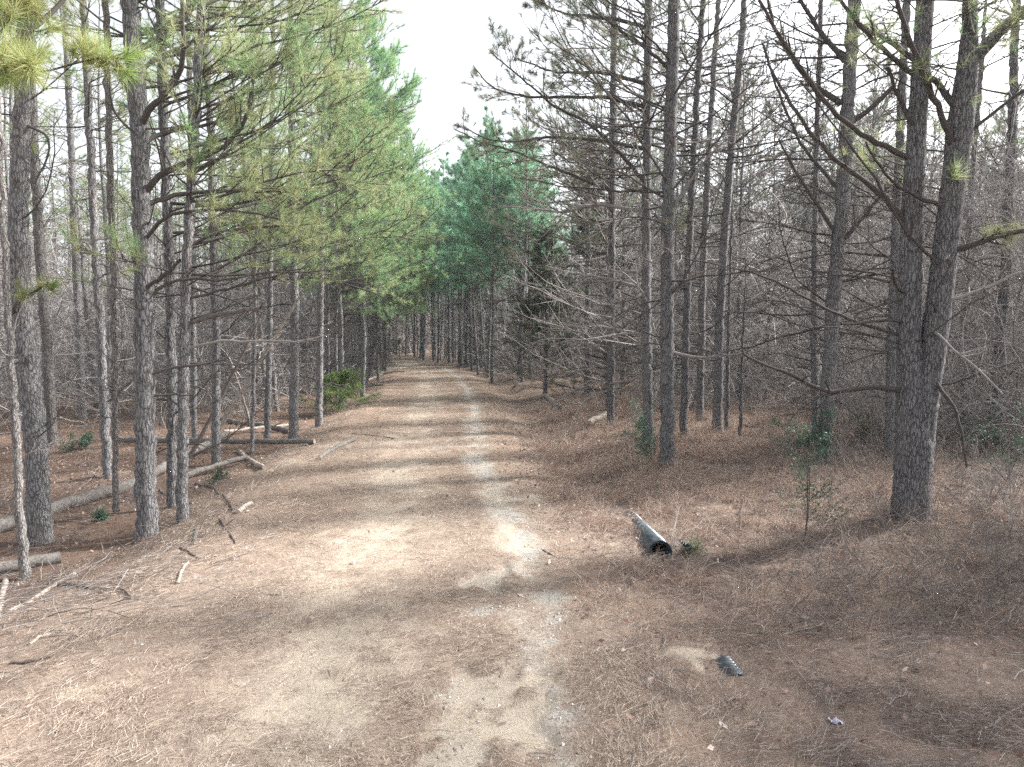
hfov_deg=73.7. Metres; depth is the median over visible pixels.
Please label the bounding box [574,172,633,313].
pine tree
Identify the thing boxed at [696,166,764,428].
pine tree
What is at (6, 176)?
pine tree
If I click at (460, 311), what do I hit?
pine tree
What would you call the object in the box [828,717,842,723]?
litter
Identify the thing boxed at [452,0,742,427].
pine tree
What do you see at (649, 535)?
culvert pipe
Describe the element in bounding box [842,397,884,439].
evergreen shrub
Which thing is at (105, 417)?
pine tree
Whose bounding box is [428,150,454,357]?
pine tree
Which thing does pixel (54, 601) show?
brush heap
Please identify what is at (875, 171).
pine tree
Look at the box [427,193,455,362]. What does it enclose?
pine tree
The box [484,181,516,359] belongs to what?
pine tree
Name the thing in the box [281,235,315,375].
pine tree
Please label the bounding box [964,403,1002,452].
evergreen shrub
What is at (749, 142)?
pine tree
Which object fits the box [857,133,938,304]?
pine tree
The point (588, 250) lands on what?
pine tree
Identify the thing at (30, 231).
pine tree
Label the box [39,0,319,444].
pine tree
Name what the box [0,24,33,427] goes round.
pine tree
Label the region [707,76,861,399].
pine tree
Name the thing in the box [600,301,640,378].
bare sapling
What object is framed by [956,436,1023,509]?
bare shrub
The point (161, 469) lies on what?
fallen log
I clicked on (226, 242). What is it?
pine tree
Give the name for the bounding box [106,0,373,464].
pine tree
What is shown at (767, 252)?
bare sapling
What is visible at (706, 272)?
bare sapling
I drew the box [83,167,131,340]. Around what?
pine tree
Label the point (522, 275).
pine tree
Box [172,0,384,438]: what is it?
pine tree
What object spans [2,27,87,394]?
pine tree
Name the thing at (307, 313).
bare sapling
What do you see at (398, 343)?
cedar shrub
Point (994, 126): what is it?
pine tree
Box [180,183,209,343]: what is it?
pine tree
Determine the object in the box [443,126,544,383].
pine tree
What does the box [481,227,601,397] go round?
cedar tree
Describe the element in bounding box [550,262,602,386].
bare sapling
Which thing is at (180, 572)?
fallen stick
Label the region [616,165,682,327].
pine tree
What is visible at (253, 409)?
pine tree
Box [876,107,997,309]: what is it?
pine tree
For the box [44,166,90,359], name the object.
pine tree
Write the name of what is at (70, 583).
fallen stick
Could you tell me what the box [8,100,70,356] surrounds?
pine tree
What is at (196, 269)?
pine tree
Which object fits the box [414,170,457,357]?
pine tree
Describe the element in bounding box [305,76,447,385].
pine tree
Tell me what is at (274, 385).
pine tree
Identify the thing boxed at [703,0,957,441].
pine tree
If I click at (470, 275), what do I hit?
pine tree
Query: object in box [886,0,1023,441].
pine tree
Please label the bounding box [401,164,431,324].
pine tree
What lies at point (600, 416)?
fallen log
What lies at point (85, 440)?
evergreen shrub
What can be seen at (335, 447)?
fallen log
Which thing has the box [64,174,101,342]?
pine tree
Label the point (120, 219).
pine tree
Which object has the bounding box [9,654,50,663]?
fallen stick
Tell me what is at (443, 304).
pine tree
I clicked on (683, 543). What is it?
pipe fragment
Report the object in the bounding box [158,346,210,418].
bare sapling
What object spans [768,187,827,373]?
pine tree
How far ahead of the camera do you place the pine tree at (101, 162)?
25.28 m
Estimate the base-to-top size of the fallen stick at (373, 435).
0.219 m
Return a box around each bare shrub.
[222,384,251,418]
[497,364,516,385]
[549,354,616,398]
[611,419,630,455]
[614,373,636,404]
[753,403,807,448]
[767,388,814,455]
[776,350,820,400]
[795,370,809,410]
[815,355,885,454]
[823,413,856,467]
[827,423,893,496]
[838,364,883,439]
[940,379,987,433]
[941,449,999,493]
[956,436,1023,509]
[970,402,1023,456]
[974,524,1023,576]
[976,435,1023,538]
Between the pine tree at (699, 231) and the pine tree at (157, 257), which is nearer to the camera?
the pine tree at (157, 257)
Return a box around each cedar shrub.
[298,366,381,410]
[387,339,410,356]
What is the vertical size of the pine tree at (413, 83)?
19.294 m
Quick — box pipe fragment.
[680,540,692,554]
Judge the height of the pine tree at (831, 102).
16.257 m
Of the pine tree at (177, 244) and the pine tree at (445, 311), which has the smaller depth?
the pine tree at (177, 244)
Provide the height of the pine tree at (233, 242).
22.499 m
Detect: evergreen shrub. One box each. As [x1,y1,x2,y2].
[58,426,95,452]
[614,404,659,460]
[626,396,642,432]
[768,406,839,463]
[769,411,850,538]
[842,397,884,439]
[960,398,1023,479]
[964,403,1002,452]
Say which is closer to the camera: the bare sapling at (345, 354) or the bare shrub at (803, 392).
the bare shrub at (803, 392)
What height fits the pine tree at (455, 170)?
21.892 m
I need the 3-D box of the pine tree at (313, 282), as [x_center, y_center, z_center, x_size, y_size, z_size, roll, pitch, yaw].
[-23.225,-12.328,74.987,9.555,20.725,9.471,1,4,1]
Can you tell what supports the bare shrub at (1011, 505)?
on the forest floor
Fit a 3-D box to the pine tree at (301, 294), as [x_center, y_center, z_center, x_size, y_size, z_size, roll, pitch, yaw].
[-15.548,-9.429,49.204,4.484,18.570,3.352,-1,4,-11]
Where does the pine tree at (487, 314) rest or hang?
on the forest floor
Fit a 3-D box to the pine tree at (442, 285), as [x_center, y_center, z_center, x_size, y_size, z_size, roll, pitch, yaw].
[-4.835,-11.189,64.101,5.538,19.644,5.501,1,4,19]
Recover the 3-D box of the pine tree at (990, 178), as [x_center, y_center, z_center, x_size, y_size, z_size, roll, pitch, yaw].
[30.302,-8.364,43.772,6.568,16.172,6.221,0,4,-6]
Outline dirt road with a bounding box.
[0,359,715,766]
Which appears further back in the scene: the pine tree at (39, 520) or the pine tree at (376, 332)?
the pine tree at (376, 332)
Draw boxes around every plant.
[91,505,110,521]
[201,465,233,484]
[672,532,710,556]
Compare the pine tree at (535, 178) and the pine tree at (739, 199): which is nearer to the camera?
the pine tree at (739, 199)
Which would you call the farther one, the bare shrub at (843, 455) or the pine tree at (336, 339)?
the pine tree at (336, 339)
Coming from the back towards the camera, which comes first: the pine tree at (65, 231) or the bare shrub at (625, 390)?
the pine tree at (65, 231)
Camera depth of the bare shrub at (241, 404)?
26.05 m
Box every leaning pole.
[159,298,195,425]
[188,313,262,461]
[205,296,300,451]
[223,342,249,425]
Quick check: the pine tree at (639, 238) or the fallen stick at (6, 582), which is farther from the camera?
the pine tree at (639, 238)
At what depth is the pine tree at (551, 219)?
70.30 m
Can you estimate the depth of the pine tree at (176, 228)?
55.90 m
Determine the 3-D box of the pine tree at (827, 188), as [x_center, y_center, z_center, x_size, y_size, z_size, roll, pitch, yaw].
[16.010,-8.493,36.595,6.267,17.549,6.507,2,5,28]
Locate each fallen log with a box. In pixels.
[0,477,134,532]
[0,552,60,573]
[110,436,315,443]
[155,431,228,475]
[189,455,246,477]
[220,417,288,432]
[236,448,266,468]
[317,437,355,459]
[365,383,384,387]
[543,393,555,400]
[551,401,562,409]
[585,411,606,426]
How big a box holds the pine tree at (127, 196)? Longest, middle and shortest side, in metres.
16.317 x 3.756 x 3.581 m
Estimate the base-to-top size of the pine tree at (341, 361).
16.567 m
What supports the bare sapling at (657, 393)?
on the forest floor
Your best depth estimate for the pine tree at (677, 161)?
34.33 m
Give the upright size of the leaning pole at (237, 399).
4.471 m
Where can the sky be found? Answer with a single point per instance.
(446, 38)
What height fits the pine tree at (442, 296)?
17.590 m
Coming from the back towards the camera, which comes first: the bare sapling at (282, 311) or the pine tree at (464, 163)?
the pine tree at (464, 163)
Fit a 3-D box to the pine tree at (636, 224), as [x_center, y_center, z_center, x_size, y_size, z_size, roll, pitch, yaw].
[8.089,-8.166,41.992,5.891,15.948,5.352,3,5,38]
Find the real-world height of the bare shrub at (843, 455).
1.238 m
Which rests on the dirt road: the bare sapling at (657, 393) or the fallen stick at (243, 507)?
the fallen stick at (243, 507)
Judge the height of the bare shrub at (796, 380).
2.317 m
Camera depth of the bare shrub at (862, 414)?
15.66 m
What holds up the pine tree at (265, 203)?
on the forest floor
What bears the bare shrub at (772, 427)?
on the forest floor
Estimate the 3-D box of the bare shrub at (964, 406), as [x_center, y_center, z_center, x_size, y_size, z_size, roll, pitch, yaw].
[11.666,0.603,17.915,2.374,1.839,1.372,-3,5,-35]
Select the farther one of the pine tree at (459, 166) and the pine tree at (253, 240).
the pine tree at (459, 166)
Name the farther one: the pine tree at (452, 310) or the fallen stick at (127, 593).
the pine tree at (452, 310)
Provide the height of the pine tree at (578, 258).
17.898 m
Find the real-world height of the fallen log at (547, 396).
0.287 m
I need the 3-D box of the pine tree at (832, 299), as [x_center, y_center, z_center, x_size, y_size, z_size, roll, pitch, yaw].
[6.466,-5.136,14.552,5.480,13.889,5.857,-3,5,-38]
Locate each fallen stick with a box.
[0,574,8,618]
[0,739,29,754]
[5,563,75,612]
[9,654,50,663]
[28,632,49,644]
[47,582,98,588]
[69,475,93,495]
[70,553,119,573]
[100,585,132,598]
[176,561,189,583]
[179,546,197,558]
[193,525,199,544]
[195,482,234,511]
[219,518,236,544]
[235,501,252,513]
[352,433,394,438]
[782,622,824,633]
[945,485,973,509]
[983,703,1023,729]
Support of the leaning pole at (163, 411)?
on the forest floor
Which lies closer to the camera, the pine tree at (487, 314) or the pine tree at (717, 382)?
the pine tree at (717, 382)
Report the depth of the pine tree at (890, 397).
14.49 m
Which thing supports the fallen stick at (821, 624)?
on the forest floor
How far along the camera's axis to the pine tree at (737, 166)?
41.35 m
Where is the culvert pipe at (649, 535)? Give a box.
[623,510,671,558]
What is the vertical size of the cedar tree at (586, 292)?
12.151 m
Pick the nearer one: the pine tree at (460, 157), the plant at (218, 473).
the plant at (218, 473)
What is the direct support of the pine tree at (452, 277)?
on the forest floor
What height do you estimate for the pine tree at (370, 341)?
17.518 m
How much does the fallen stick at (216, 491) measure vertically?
0.518 m
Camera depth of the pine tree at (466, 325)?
65.33 m
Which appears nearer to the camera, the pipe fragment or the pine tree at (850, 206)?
the pipe fragment
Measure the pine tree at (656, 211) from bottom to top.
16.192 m
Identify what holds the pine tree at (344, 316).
on the forest floor
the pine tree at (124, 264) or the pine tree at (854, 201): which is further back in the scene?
the pine tree at (124, 264)
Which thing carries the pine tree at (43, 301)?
on the forest floor
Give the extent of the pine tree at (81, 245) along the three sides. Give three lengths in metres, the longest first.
19.446 x 4.406 x 4.160 m
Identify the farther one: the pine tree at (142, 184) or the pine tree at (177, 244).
the pine tree at (177, 244)
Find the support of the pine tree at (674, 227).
on the forest floor
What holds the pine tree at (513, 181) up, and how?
on the forest floor
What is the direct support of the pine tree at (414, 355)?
on the forest floor
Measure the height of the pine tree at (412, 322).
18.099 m
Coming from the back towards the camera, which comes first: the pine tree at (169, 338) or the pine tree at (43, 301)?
the pine tree at (43, 301)
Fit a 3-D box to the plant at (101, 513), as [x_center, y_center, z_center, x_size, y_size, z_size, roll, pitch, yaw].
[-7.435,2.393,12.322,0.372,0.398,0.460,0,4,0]
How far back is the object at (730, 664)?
6.20 m
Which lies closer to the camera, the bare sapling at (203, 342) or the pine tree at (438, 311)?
the bare sapling at (203, 342)
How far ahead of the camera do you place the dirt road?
6.87 m
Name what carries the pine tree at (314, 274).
on the forest floor
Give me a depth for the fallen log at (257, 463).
17.35 m
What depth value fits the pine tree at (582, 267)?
63.40 m
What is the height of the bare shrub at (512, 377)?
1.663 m
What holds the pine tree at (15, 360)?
on the forest floor
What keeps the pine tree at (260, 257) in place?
on the forest floor
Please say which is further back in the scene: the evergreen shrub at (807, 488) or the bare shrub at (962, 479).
the bare shrub at (962, 479)
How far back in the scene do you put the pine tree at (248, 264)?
50.67 m
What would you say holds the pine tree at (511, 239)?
on the forest floor
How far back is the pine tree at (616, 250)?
46.27 m
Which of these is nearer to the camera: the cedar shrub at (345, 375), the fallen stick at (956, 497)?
the fallen stick at (956, 497)
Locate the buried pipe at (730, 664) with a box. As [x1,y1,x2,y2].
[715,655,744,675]
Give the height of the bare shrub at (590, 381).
2.446 m
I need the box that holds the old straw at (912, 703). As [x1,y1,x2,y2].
[0,387,1023,766]
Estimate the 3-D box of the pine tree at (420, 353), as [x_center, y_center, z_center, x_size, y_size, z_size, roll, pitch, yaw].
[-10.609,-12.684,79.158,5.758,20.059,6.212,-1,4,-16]
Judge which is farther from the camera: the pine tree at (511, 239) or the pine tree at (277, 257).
the pine tree at (277, 257)
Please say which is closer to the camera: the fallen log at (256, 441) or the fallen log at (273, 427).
the fallen log at (256, 441)
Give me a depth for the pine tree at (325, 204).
55.80 m
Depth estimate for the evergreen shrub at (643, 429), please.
15.71 m
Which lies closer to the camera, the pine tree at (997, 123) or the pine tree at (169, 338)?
the pine tree at (169, 338)
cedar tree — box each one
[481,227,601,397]
[553,129,626,395]
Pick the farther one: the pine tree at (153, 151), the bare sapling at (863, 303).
the pine tree at (153, 151)
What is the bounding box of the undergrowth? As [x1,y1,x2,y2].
[0,59,1023,457]
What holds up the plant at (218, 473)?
on the forest floor
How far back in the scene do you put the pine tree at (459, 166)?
65.71 m
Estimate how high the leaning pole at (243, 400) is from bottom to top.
3.146 m
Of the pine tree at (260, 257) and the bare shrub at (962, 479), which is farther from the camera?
the pine tree at (260, 257)
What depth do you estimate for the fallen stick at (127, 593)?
8.21 m
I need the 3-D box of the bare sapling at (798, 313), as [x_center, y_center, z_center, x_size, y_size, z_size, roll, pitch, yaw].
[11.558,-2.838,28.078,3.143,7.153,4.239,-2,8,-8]
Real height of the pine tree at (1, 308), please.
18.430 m
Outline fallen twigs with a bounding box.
[0,382,1023,766]
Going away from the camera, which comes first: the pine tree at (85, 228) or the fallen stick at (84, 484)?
the fallen stick at (84, 484)
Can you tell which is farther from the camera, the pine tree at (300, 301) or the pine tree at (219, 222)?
the pine tree at (219, 222)
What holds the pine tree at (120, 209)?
on the forest floor
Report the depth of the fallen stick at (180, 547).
9.44 m
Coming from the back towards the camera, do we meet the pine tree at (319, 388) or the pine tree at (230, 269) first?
the pine tree at (230, 269)
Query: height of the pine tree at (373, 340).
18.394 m
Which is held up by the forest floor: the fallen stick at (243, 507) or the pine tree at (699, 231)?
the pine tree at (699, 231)
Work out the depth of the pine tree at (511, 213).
47.62 m
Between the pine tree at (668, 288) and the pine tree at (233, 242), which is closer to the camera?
the pine tree at (668, 288)
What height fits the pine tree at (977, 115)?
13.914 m
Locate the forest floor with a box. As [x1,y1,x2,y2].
[0,318,1023,766]
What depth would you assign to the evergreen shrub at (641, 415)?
19.51 m
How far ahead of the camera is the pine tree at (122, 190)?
55.16 m
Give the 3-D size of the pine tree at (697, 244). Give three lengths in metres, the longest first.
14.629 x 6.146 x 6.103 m
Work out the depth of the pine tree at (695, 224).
50.78 m
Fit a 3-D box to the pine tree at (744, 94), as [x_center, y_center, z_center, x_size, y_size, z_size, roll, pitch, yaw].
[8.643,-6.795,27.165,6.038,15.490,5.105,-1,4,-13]
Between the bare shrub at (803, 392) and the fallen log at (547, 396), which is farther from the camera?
the fallen log at (547, 396)
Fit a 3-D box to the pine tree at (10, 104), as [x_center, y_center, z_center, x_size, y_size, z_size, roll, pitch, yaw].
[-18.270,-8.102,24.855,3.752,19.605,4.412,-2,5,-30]
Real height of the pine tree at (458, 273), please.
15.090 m
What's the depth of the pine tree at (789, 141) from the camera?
49.64 m
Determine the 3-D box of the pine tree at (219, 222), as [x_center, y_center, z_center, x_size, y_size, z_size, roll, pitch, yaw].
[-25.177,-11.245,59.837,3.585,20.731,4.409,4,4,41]
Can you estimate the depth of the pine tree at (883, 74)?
36.64 m
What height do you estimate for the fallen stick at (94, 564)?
0.196 m
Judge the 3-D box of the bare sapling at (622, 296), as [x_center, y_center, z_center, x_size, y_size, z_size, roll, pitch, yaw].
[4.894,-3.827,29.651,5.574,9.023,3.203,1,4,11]
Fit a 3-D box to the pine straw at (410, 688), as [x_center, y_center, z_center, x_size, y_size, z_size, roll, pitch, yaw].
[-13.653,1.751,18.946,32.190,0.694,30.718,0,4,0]
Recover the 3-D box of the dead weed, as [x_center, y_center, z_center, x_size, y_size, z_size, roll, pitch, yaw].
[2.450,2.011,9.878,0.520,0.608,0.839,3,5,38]
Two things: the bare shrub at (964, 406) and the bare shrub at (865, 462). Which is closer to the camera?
the bare shrub at (865, 462)
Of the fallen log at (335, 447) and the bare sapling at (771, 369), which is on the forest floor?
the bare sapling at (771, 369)
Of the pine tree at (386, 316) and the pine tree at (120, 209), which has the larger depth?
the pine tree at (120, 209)
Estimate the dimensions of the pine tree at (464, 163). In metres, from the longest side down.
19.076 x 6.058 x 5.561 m
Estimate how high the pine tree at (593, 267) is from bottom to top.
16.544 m
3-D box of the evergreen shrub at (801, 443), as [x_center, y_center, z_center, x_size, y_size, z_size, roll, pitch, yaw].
[6.122,1.140,14.166,1.556,1.353,1.086,0,4,0]
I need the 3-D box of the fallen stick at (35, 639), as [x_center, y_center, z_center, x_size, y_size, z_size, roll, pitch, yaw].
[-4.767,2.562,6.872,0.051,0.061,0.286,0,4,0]
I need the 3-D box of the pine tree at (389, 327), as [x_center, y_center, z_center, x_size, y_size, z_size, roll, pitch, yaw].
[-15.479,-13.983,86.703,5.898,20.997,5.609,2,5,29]
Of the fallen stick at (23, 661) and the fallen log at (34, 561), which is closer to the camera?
the fallen stick at (23, 661)
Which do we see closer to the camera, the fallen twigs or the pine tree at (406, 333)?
the fallen twigs
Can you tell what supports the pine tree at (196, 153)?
on the forest floor
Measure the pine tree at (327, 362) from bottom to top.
15.842 m
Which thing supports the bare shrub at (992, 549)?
on the forest floor
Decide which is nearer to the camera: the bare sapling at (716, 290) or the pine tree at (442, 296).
the bare sapling at (716, 290)
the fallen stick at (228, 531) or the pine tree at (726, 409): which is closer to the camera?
the fallen stick at (228, 531)
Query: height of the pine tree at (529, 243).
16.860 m
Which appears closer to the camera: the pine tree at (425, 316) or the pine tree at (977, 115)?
the pine tree at (977, 115)
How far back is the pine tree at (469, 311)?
58.49 m
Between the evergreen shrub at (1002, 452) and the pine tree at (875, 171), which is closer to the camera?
the evergreen shrub at (1002, 452)
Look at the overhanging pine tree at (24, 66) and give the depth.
5.14 m
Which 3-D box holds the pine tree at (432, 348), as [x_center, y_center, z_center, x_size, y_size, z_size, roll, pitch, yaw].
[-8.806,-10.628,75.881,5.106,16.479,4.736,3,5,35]
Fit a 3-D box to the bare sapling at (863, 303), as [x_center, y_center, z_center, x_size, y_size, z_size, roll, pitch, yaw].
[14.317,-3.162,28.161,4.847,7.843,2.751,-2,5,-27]
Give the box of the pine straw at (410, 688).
[0,392,842,766]
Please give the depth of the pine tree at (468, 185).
46.16 m
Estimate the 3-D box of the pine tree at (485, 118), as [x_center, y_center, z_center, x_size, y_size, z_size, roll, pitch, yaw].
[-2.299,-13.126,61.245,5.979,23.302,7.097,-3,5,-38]
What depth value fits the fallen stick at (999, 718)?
5.24 m
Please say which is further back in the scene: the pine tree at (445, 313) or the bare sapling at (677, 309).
the pine tree at (445, 313)
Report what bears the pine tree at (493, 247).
on the forest floor
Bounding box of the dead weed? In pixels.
[667,503,709,549]
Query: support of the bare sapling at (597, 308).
on the forest floor
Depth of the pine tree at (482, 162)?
48.78 m
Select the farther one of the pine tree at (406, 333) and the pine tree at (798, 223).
the pine tree at (406, 333)
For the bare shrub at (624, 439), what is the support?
on the forest floor
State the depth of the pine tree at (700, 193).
60.47 m
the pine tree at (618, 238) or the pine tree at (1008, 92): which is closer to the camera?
the pine tree at (1008, 92)
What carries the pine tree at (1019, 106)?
on the forest floor
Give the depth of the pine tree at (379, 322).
55.91 m
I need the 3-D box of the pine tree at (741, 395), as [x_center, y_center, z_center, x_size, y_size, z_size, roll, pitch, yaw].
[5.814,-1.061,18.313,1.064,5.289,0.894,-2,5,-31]
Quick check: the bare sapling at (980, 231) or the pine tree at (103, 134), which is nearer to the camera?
the bare sapling at (980, 231)
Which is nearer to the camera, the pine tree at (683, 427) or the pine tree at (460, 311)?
the pine tree at (683, 427)
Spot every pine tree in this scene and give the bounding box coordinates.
[0,0,109,545]
[0,0,166,106]
[0,9,74,423]
[0,14,57,406]
[0,14,110,446]
[0,21,59,580]
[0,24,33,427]
[0,36,55,436]
[0,87,41,399]
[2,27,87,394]
[5,0,179,478]
[6,177,59,271]
[8,5,123,407]
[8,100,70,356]
[28,158,67,373]
[29,165,70,373]
[32,0,359,542]
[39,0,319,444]
[44,0,163,416]
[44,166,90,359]
[46,0,397,508]
[48,192,86,367]
[49,1,129,418]
[54,0,410,523]
[56,0,231,513]
[63,198,102,350]
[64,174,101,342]
[81,80,159,388]
[81,97,153,394]
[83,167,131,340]
[99,121,153,329]
[102,149,160,321]
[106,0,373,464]
[106,157,156,337]
[106,208,131,329]
[113,68,184,365]
[122,12,201,409]
[130,182,179,370]
[152,138,201,387]
[155,180,184,336]
[158,142,201,340]
[158,181,201,338]
[170,0,313,419]
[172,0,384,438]
[172,0,445,438]
[174,187,211,352]
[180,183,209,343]
[196,165,275,290]
[201,0,437,426]
[201,120,248,355]
[203,145,243,337]
[205,79,259,386]
[218,76,286,392]
[218,180,242,362]
[220,19,302,410]
[221,114,282,334]
[224,133,284,454]
[225,5,299,404]
[229,158,264,360]
[231,151,284,282]
[238,205,289,295]
[253,60,417,405]
[260,166,290,331]
[262,0,436,406]
[262,140,289,371]
[264,85,388,370]
[267,0,465,396]
[273,182,333,344]
[276,149,324,381]
[278,123,422,398]
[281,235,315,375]
[282,127,324,376]
[282,180,333,352]
[296,107,349,320]
[300,153,418,390]
[302,188,419,372]
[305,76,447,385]
[324,229,407,374]
[326,100,444,370]
[326,157,444,380]
[331,208,438,370]
[350,176,432,376]
[358,123,436,378]
[388,289,400,352]
[395,246,404,350]
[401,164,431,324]
[402,286,416,355]
[405,310,410,353]
[407,204,428,358]
[408,216,418,357]
[408,296,415,350]
[413,187,433,359]
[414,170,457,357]
[415,177,449,362]
[416,228,450,360]
[418,229,439,355]
[421,219,439,344]
[423,163,458,362]
[424,162,476,366]
[424,191,462,360]
[425,205,447,359]
[426,184,450,359]
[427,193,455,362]
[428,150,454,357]
[428,192,501,371]
[428,213,463,358]
[430,155,483,361]
[430,211,451,359]
[431,159,472,347]
[432,198,511,374]
[436,196,494,370]
[436,219,464,363]
[438,124,543,377]
[438,159,480,364]
[439,179,469,362]
[440,137,491,356]
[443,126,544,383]
[443,137,545,376]
[444,133,491,364]
[445,153,498,366]
[449,0,776,447]
[451,105,504,326]
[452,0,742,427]
[457,92,567,381]
[466,156,559,366]
[473,133,568,367]
[474,124,575,378]
[476,154,574,375]
[481,194,491,362]
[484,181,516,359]
[485,277,506,349]
[487,0,692,409]
[495,136,535,359]
[500,121,544,361]
[527,0,867,469]
[540,164,564,337]
[543,168,600,363]
[562,187,617,346]
[566,216,615,310]
[567,155,640,366]
[568,0,814,438]
[568,89,680,385]
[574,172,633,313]
[594,131,660,369]
[597,135,689,359]
[603,0,803,420]
[615,41,750,385]
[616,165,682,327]
[621,154,694,316]
[627,0,844,433]
[638,164,715,366]
[653,173,720,337]
[660,0,1000,464]
[674,57,801,355]
[674,77,828,392]
[674,158,717,295]
[676,0,814,400]
[677,193,719,270]
[682,0,1023,523]
[682,202,715,329]
[692,124,770,320]
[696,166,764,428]
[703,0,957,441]
[706,246,750,434]
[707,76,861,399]
[730,0,1023,459]
[744,55,863,383]
[750,114,836,362]
[759,96,890,359]
[759,150,825,312]
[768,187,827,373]
[780,129,893,381]
[808,51,938,381]
[810,52,953,381]
[817,126,895,338]
[818,95,933,336]
[843,93,901,308]
[853,0,1023,419]
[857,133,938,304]
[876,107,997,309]
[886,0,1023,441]
[922,112,982,268]
[928,121,1023,390]
[960,130,1022,329]
[962,88,1023,348]
[963,118,1023,315]
[965,83,1023,323]
[979,0,1023,406]
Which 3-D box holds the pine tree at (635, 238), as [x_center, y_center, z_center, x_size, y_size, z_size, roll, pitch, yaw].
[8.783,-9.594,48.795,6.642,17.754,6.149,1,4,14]
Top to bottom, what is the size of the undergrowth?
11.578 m
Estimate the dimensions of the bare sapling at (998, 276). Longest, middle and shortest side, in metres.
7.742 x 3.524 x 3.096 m
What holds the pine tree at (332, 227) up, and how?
on the forest floor
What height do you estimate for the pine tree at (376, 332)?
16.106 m
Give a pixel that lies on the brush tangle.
(930, 539)
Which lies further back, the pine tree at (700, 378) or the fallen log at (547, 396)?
the fallen log at (547, 396)
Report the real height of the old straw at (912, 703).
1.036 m
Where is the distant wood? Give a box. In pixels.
[0,123,1023,372]
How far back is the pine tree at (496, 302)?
70.59 m
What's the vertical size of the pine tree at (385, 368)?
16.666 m
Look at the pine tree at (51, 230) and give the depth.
50.95 m
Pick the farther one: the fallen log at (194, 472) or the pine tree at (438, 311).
the pine tree at (438, 311)
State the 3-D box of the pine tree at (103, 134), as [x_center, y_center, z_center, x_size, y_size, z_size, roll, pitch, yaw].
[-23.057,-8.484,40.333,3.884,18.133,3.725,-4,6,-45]
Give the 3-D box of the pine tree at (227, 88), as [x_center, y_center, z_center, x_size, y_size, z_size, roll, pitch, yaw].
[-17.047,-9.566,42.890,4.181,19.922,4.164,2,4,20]
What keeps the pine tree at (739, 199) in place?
on the forest floor
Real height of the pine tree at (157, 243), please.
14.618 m
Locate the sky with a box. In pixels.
[0,0,1023,305]
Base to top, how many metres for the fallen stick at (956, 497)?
0.264 m
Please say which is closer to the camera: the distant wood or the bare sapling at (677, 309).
the bare sapling at (677, 309)
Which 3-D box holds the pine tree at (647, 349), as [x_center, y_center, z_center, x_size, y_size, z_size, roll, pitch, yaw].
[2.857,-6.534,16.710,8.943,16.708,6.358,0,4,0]
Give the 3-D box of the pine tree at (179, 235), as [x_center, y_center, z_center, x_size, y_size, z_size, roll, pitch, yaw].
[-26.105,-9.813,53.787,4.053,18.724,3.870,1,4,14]
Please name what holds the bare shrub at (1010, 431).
on the forest floor
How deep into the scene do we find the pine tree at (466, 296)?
68.48 m
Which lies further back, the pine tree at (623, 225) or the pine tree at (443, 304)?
the pine tree at (443, 304)
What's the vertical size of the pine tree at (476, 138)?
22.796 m
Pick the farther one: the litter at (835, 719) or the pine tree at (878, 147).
the pine tree at (878, 147)
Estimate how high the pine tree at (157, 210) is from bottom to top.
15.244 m
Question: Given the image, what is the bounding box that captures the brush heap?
[0,525,281,687]
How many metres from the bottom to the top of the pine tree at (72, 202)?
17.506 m
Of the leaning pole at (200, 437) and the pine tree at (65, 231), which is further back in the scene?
the pine tree at (65, 231)
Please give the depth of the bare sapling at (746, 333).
25.90 m
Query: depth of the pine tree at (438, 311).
73.33 m
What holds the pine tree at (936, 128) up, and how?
on the forest floor
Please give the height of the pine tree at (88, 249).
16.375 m
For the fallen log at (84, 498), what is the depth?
13.36 m
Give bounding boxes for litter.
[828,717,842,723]
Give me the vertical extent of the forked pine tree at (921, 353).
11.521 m
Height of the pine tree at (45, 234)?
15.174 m
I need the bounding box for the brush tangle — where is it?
[655,381,1023,655]
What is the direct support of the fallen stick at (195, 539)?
on the forest floor
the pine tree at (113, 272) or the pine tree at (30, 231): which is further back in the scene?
the pine tree at (30, 231)
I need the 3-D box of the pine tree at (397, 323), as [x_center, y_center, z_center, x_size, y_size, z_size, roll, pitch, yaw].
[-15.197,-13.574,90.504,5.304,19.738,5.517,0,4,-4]
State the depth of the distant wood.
66.24 m
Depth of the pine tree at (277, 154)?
45.16 m
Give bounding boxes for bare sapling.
[85,298,162,404]
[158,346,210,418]
[164,283,243,384]
[278,282,289,360]
[283,253,333,360]
[307,300,369,387]
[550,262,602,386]
[564,229,653,398]
[572,206,676,395]
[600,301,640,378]
[617,179,745,387]
[618,265,683,420]
[674,226,750,367]
[675,170,772,409]
[709,235,802,327]
[710,241,793,396]
[724,187,829,394]
[754,334,805,403]
[761,240,848,400]
[841,222,889,400]
[954,172,1020,351]
[970,200,1021,372]
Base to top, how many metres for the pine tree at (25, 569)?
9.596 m
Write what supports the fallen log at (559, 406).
on the forest floor
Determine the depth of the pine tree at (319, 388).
23.37 m
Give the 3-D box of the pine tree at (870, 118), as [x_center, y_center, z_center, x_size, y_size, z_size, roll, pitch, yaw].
[17.518,-7.853,32.568,6.663,16.978,5.814,1,4,14]
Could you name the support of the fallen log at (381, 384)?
on the forest floor

